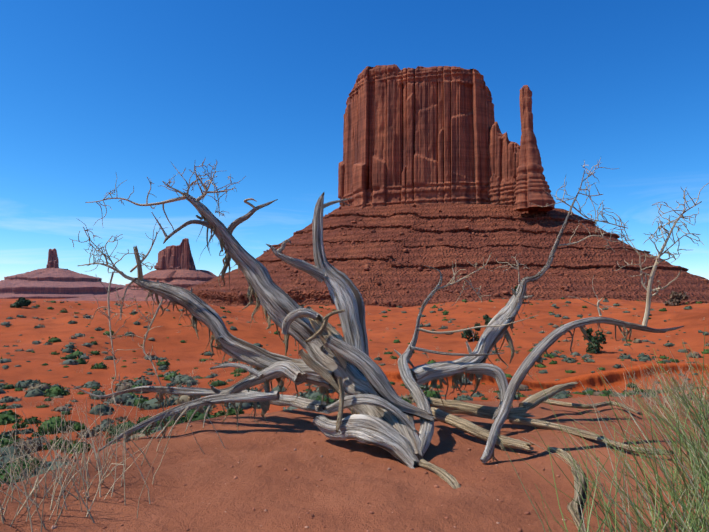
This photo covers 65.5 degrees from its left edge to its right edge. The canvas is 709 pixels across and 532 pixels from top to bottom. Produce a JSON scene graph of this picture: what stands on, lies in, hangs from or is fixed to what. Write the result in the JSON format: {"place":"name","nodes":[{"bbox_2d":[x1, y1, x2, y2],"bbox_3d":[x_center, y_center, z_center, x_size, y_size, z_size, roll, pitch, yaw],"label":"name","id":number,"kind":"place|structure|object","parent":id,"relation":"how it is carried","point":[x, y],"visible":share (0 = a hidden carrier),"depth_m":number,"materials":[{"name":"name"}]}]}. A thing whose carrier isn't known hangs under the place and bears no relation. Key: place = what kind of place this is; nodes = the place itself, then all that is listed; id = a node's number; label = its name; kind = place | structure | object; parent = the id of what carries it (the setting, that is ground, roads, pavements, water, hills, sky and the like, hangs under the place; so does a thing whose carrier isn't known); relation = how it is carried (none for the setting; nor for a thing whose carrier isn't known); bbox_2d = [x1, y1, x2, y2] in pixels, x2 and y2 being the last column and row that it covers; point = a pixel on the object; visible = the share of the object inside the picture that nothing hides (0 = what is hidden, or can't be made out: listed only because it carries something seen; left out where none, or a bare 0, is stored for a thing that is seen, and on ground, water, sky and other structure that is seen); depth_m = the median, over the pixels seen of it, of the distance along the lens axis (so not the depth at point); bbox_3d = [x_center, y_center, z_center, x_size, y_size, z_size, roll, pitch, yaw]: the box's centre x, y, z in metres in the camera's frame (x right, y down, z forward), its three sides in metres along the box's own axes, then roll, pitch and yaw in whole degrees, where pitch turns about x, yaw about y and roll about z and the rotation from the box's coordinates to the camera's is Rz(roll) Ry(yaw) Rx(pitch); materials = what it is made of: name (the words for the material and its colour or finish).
{"place":"outdoors","nodes":[
{"label":"outdoors","id":0,"kind":"place"},
{"bbox_2d":[0,298,708,531],"bbox_3d":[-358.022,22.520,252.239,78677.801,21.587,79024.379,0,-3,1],"label":"ground","id":1,"kind":"structure","parent":0,"point":[340,496],"depth_m":3.90,"materials":[{"name":"sand"}]},
{"bbox_2d":[0,268,125,298],"bbox_3d":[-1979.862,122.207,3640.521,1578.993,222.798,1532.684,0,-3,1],"label":"talus","id":2,"kind":"structure","parent":1,"relation":"on","point":[51,283],"depth_m":3321.97,"materials":[{"name":"stone"}]},
{"bbox_2d":[46,248,58,267],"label":"spire","id":3,"kind":"structure","parent":2,"relation":"on","point":[53,261],"depth_m":3661.59,"materials":[{"name":"stone"}]},
{"bbox_2d":[52,269,216,300],"bbox_3d":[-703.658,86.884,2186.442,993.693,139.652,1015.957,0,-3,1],"label":"distant butte base","id":4,"kind":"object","parent":1,"relation":"on","point":[183,278],"visible":0.4,"depth_m":2038.03,"materials":[{"name":"brown stone"}]},
{"bbox_2d":[154,238,195,269],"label":"castle butte","id":5,"kind":"object","parent":4,"relation":"on","point":[175,257],"visible":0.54,"depth_m":2126.28,"materials":[{"name":"brown stone"}]},
{"bbox_2d":[1,396,696,531],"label":"pebbles","id":6,"kind":"object","parent":1,"relation":"on","point":[312,515],"visible":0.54,"depth_m":3.09,"materials":[{"name":"brown stone"}]},
{"bbox_2d":[0,300,708,531],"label":"dry grass","id":7,"kind":"structure","parent":1,"relation":"on","point":[55,469],"depth_m":3.09,"materials":[{"name":"beige plant"}]},
{"bbox_2d":[0,297,708,486],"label":"sagebrush","id":8,"kind":"object","parent":1,"relation":"on","point":[76,425],"depth_m":28.45,"materials":[{"name":"green plant"}]},
{"bbox_2d":[69,158,707,468],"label":"dead juniper","id":9,"kind":"object","parent":1,"relation":"on","point":[344,292],"depth_m":4.30,"materials":[{"name":"grey wood"}]},
{"bbox_2d":[125,213,673,531],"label":"dead branches","id":10,"kind":"object","parent":1,"relation":"on","point":[443,410],"visible":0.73,"depth_m":4.18,"materials":[{"name":"grey wood"}]},
{"bbox_2d":[152,203,708,307],"bbox_3d":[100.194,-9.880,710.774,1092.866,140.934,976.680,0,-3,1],"label":"talus slope","id":11,"kind":"structure","parent":1,"relation":"on","point":[417,239],"depth_m":538.50,"materials":[{"name":"brown stone"}]},
{"bbox_2d":[338,64,494,208],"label":"butte","id":12,"kind":"object","parent":11,"relation":"on","point":[418,135],"depth_m":671.15,"materials":[{"name":"brown stone"}]},
{"bbox_2d":[142,203,707,305],"bbox_3d":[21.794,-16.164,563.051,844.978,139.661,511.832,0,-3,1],"label":"boulders","id":13,"kind":"object","parent":11,"relation":"on","point":[565,287],"visible":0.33,"depth_m":527.71,"materials":[{"name":"brown stone"}]},
{"bbox_2d":[487,122,541,205],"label":"butte shoulder","id":14,"kind":"object","parent":11,"relation":"on","point":[503,160],"visible":0.54,"depth_m":642.65},
{"bbox_2d":[514,85,555,211],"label":"rock spire","id":15,"kind":"structure","parent":11,"relation":"on","point":[532,182],"depth_m":591.33,"materials":[{"name":"brown stone"}]},
{"bbox_2d":[495,333,708,531],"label":"grass","id":16,"kind":"structure","parent":1,"relation":"on","point":[702,457],"depth_m":2.31,"materials":[{"name":"green plant"}]},
{"bbox_3d":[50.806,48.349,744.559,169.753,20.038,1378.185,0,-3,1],"label":"juniper trunks","id":17,"kind":"structure","parent":1,"relation":"on","visible":0},
{"bbox_2d":[10,285,688,353],"bbox_3d":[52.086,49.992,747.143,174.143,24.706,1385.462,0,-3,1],"label":"shrubs","id":18,"kind":"object","parent":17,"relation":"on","point":[677,298],"visible":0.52,"depth_m":67.44,"materials":[{"name":"green plant"}]},
{"bbox_2d":[0,0,708,284],"label":"sky","id":19,"kind":"structure","parent":0,"point":[92,92],"materials":[{"name":"blue"}]},
{"bbox_2d":[383,363,708,392],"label":"sand bank","id":20,"kind":"structure","parent":0,"point":[614,378],"depth_m":43.41,"materials":[{"name":"sand"}]}
]}

